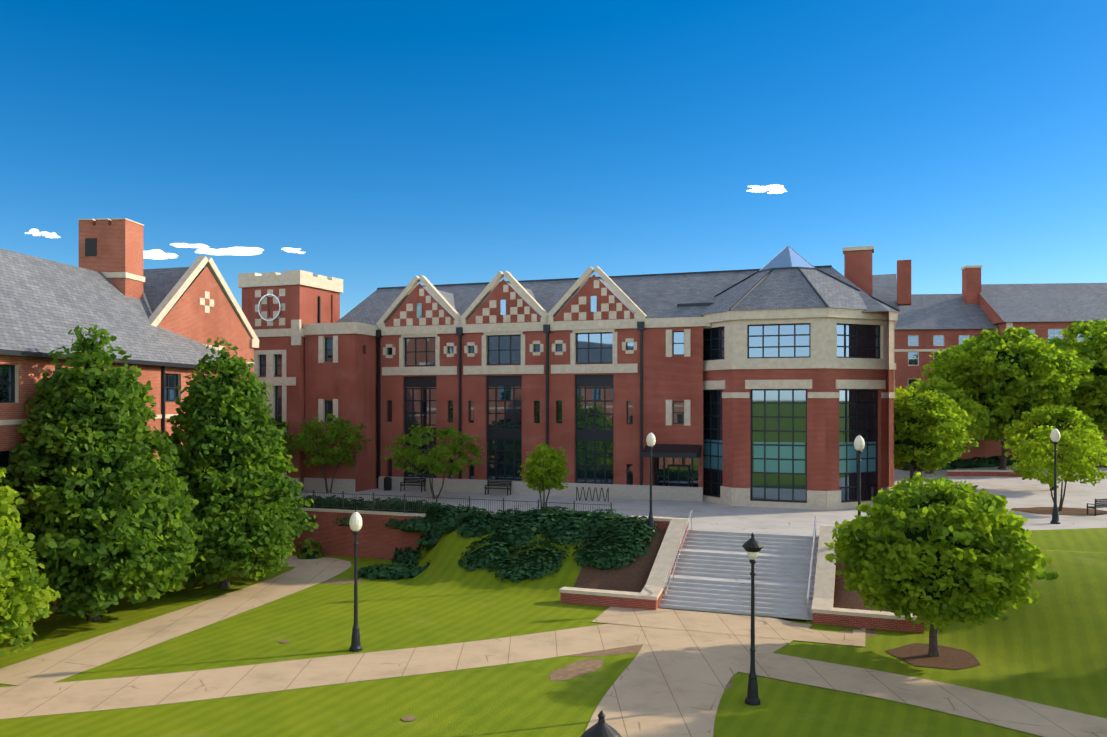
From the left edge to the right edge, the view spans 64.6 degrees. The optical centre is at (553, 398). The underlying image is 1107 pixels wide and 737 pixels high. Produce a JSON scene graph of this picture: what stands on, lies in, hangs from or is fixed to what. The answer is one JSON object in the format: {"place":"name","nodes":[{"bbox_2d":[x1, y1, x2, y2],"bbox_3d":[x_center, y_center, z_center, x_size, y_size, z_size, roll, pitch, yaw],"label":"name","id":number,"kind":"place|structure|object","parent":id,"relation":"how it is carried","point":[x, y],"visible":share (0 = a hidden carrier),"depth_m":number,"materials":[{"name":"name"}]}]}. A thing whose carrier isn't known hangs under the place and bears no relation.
{"place":"outdoors","nodes":[
{"label":"outdoors","id":0,"kind":"place"},
{"bbox_2d":[25,229,59,237],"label":"cloud","id":1,"kind":"structure","parent":0,"point":[46,234],"depth_m":2372.55,"materials":[{"name":"white"}]},
{"bbox_2d":[143,249,177,259],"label":"cloud","id":2,"kind":"structure","parent":0,"point":[153,254],"depth_m":2278.93,"materials":[{"name":"white"}]},
{"bbox_2d":[170,243,208,247],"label":"cloud","id":3,"kind":"structure","parent":0,"point":[182,245],"depth_m":2280.02,"materials":[{"name":"white"}]},
{"bbox_2d":[195,247,263,255],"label":"cloud","id":4,"kind":"structure","parent":0,"point":[242,251],"depth_m":2266.45,"materials":[{"name":"white"}]},
{"bbox_2d":[281,247,304,253],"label":"cloud","id":5,"kind":"structure","parent":0,"point":[290,250],"depth_m":2278.38,"materials":[{"name":"white"}]},
{"bbox_2d":[0,520,1106,736],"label":"terrain","id":6,"kind":"structure","parent":0,"point":[1049,648],"depth_m":30.15,"materials":[{"name":"green plant"}]},
{"bbox_2d":[0,468,60,657],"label":"tree","id":7,"kind":"object","parent":6,"relation":"on","point":[20,605],"visible":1,"depth_m":28.48,"materials":[{"name":"green plant"}]},
{"bbox_2d":[0,324,207,620],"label":"tree","id":8,"kind":"object","parent":6,"relation":"on","point":[109,501],"visible":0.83,"depth_m":34.09,"materials":[{"name":"green plant"}]},
{"bbox_2d":[0,218,258,622],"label":"hall building","id":9,"kind":"structure","parent":6,"relation":"on","point":[163,325],"depth_m":45.51,"materials":[{"name":"red brick"}]},
{"bbox_2d":[156,336,318,588],"bbox_3d":[-15.560,3.115,41.856,8.015,12.094,7.666,0,0,-1],"label":"tree","id":10,"kind":"object","parent":6,"relation":"on","point":[231,470],"visible":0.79,"depth_m":40.24,"materials":[{"name":"green plant"}]},
{"bbox_2d":[297,537,324,558],"bbox_3d":[-13.791,8.450,49.572,1.589,1.224,1.269,0,0,-1],"label":"wall foot shrub","id":11,"kind":"object","parent":6,"relation":"on","point":[309,551],"visible":0.98,"depth_m":49.33,"materials":[{"name":"green plant"}]},
{"bbox_2d":[284,507,425,559],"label":"brick retaining wall","id":12,"kind":"structure","parent":6,"relation":"on","point":[376,539],"depth_m":49.63,"materials":[{"name":"brick"}]},
{"bbox_2d":[349,510,361,651],"bbox_3d":[-7.085,6.497,31.389,0.470,5.090,0.460,0,0,-1],"label":"lawn lamp","id":13,"kind":"object","parent":6,"relation":"on","point":[355,522],"depth_m":31.31,"materials":[{"name":"grey metal"}]},
{"bbox_2d":[285,495,658,582],"bbox_3d":[-8.503,7.336,47.156,28.675,3.453,7.286,0,0,18],"label":"juniper shrub","id":14,"kind":"object","parent":6,"relation":"on","point":[616,541],"visible":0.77,"depth_m":44.02,"materials":[{"name":"green plant"}]},
{"bbox_2d":[105,579,877,720],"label":"dirt patches","id":15,"kind":"object","parent":6,"relation":"on","point":[577,669],"visible":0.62,"depth_m":29.90,"materials":[{"name":"brown soil"}]},
{"bbox_2d":[0,555,1106,736],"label":"sidewalk paths","id":16,"kind":"structure","parent":6,"relation":"on","point":[679,672],"depth_m":29.00,"materials":[{"name":"beige concrete"}]},
{"bbox_2d":[580,710,621,736],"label":"lamp","id":17,"kind":"object","parent":6,"relation":"on","point":[601,727],"visible":1,"depth_m":11.76,"materials":[{"name":"black metal"}]},
{"bbox_2d":[646,432,655,533],"bbox_3d":[4.804,4.111,43.175,0.470,5.090,0.460,0,0,-1],"label":"lamp post","id":18,"kind":"object","parent":6,"relation":"on","point":[650,440],"visible":0.94,"depth_m":43.10,"materials":[{"name":"grey metal"}]},
{"bbox_2d":[559,510,923,632],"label":"stairs and cheek walls","id":19,"kind":"structure","parent":6,"relation":"on","point":[710,571],"depth_m":38.51,"materials":[{"name":"stone"}]},
{"bbox_2d":[742,533,762,705],"bbox_3d":[5.901,6.497,25.936,0.620,5.090,0.620,0,0,-1],"label":"lamp","id":20,"kind":"object","parent":6,"relation":"on","point":[752,546],"visible":1,"depth_m":25.86,"materials":[{"name":"black metal"}]},
{"bbox_2d":[894,386,978,478],"bbox_3d":[24.446,2.823,60.136,7.879,7.679,8.241,0,0,-1],"label":"tree","id":21,"kind":"object","parent":6,"relation":"on","point":[922,424],"visible":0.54,"depth_m":57.85,"materials":[{"name":"green plant"}]},
{"bbox_2d":[824,472,1058,656],"bbox_3d":[13.240,5.892,30.696,7.467,6.540,7.215,0,0,-1],"label":"tree","id":22,"kind":"object","parent":6,"relation":"on","point":[939,551],"visible":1,"depth_m":28.98,"materials":[{"name":"green plant"}]},
{"bbox_2d":[898,374,995,473],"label":"tree","id":23,"kind":"object","parent":6,"relation":"on","point":[974,410],"visible":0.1,"depth_m":74.11,"materials":[{"name":"green plant"}]},
{"bbox_2d":[885,507,1106,669],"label":"tree mulch rings","id":24,"kind":"object","parent":6,"relation":"on","point":[915,654],"visible":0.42,"depth_m":30.89,"materials":[{"name":"brown soil"}]},
{"bbox_2d":[895,265,1106,391],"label":"brick building","id":25,"kind":"structure","parent":6,"relation":"on","point":[926,325],"depth_m":107.74,"materials":[{"name":"brick"}]},
{"bbox_2d":[897,433,1106,468],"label":"terrace wall","id":26,"kind":"structure","parent":6,"relation":"on","point":[987,449],"depth_m":85.70,"materials":[{"name":"brick"}]},
{"bbox_2d":[919,327,1096,469],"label":"tree","id":27,"kind":"object","parent":6,"relation":"on","point":[1006,379],"visible":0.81,"depth_m":76.68,"materials":[{"name":"green plant"}]},
{"bbox_2d":[1003,425,1106,510],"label":"tree","id":28,"kind":"object","parent":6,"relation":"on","point":[1077,450],"visible":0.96,"depth_m":49.64,"materials":[{"name":"green plant"}]},
{"bbox_2d":[1042,319,1106,467],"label":"tree","id":29,"kind":"object","parent":6,"relation":"on","point":[1089,398],"visible":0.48,"depth_m":80.74,"materials":[{"name":"green plant"}]},
{"bbox_2d":[0,0,1106,318],"label":"sky","id":30,"kind":"structure","parent":0,"point":[389,143],"materials":[{"name":"blue"}]},
{"bbox_2d":[296,466,1106,536],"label":"plaza paving","id":31,"kind":"structure","parent":0,"point":[1018,492],"depth_m":53.38,"materials":[{"name":"grey concrete"}]},
{"bbox_2d":[268,417,295,461],"bbox_3d":[-20.177,3.870,61.729,4.462,5.585,4.264,0,0,-41],"label":"plaza tree","id":32,"kind":"object","parent":31,"relation":"on","point":[271,421],"visible":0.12,"depth_m":61.62,"materials":[{"name":"green plant"}]},
{"bbox_2d":[287,413,370,492],"bbox_3d":[-15.531,3.819,60.333,5.675,5.687,5.577,0,0,-1],"label":"plaza tree","id":33,"kind":"object","parent":31,"relation":"on","point":[307,441],"visible":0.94,"depth_m":59.64,"materials":[{"name":"green plant"}]},
{"bbox_2d":[384,477,391,490],"bbox_3d":[-11.788,6.021,62.265,0.553,0.970,0.553,0,0,-1],"label":"trash bin","id":34,"kind":"object","parent":31,"relation":"on","point":[387,483],"visible":1,"depth_m":62.04,"materials":[{"name":"black paint"}]},
{"bbox_2d":[400,477,425,491],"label":"bench","id":35,"kind":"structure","parent":31,"relation":"on","point":[418,481],"depth_m":61.68,"materials":[{"name":"black paint"}]},
{"bbox_2d":[380,425,484,498],"bbox_3d":[-7.738,4.161,56.876,6.565,5.003,6.462,0,0,-1],"label":"plaza tree","id":36,"kind":"object","parent":31,"relation":"on","point":[429,462],"visible":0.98,"depth_m":55.88,"materials":[{"name":"green plant"}]},
{"bbox_2d":[290,490,611,517],"bbox_3d":[-11.139,5.912,49.958,30.070,1.200,0.070,0,0,20],"label":"metal fence","id":37,"kind":"object","parent":31,"relation":"on","point":[343,507],"visible":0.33,"depth_m":48.72,"materials":[{"name":"grey metal"}]},
{"bbox_2d":[485,480,511,495],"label":"bench","id":38,"kind":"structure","parent":31,"relation":"on","point":[490,482],"depth_m":59.43,"materials":[{"name":"black paint"}]},
{"bbox_2d":[517,443,571,510],"bbox_3d":[-0.529,4.562,49.187,2.852,4.200,2.605,0,0,30],"label":"young tree","id":39,"kind":"object","parent":31,"relation":"on","point":[551,459],"visible":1,"depth_m":48.79,"materials":[{"name":"green plant"}]},
{"bbox_2d":[238,245,910,509],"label":"brick building","id":40,"kind":"structure","parent":31,"relation":"on","point":[770,384],"depth_m":58.28,"materials":[{"name":"brick"}]},
{"bbox_2d":[576,487,608,501],"bbox_3d":[2.463,6.054,55.509,2.154,0.904,0.055,0,0,20],"label":"bike rack","id":41,"kind":"object","parent":31,"relation":"on","point":[593,494],"visible":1,"depth_m":55.50,"materials":[{"name":"black metal"}]},
{"bbox_2d":[854,434,864,516],"bbox_3d":[13.924,4.111,39.872,0.470,5.090,0.460,0,0,-1],"label":"lamp post","id":42,"kind":"object","parent":31,"relation":"on","point":[859,443],"visible":0.71,"depth_m":39.81,"materials":[{"name":"grey metal"}]},
{"bbox_2d":[947,470,1022,476],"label":"seat wall","id":43,"kind":"structure","parent":31,"relation":"on","point":[1007,473],"depth_m":73.67,"materials":[{"name":"brick"}]},
{"bbox_2d":[898,454,1103,470],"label":"terrace shrub","id":44,"kind":"object","parent":31,"relation":"on","point":[980,462],"visible":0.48,"depth_m":82.83,"materials":[{"name":"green plant"}]},
{"bbox_2d":[1002,404,1105,489],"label":"tree","id":45,"kind":"object","parent":31,"relation":"on","point":[1062,419],"visible":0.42,"depth_m":61.26,"materials":[{"name":"green plant"}]},
{"bbox_2d":[1050,427,1059,523],"bbox_3d":[26.149,3.997,45.626,0.470,5.090,0.460,0,0,-1],"label":"path lamp","id":46,"kind":"object","parent":31,"relation":"on","point":[1055,435],"depth_m":45.57,"materials":[{"name":"grey metal"}]},
{"bbox_2d":[1087,499,1106,515],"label":"bench","id":47,"kind":"object","parent":31,"relation":"on","point":[1102,504],"visible":0.92,"depth_m":48.80,"materials":[{"name":"black paint"}]},
{"bbox_2d":[746,184,786,193],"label":"cloud","id":48,"kind":"structure","parent":0,"point":[775,189],"depth_m":2307.48,"materials":[{"name":"white"}]},
{"bbox_2d":[663,465,1106,621],"bbox_3d":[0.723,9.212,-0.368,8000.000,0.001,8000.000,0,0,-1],"label":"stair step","id":49,"kind":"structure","parent":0,"point":[802,620],"depth_m":37.05,"materials":[{"name":"beige concrete"}]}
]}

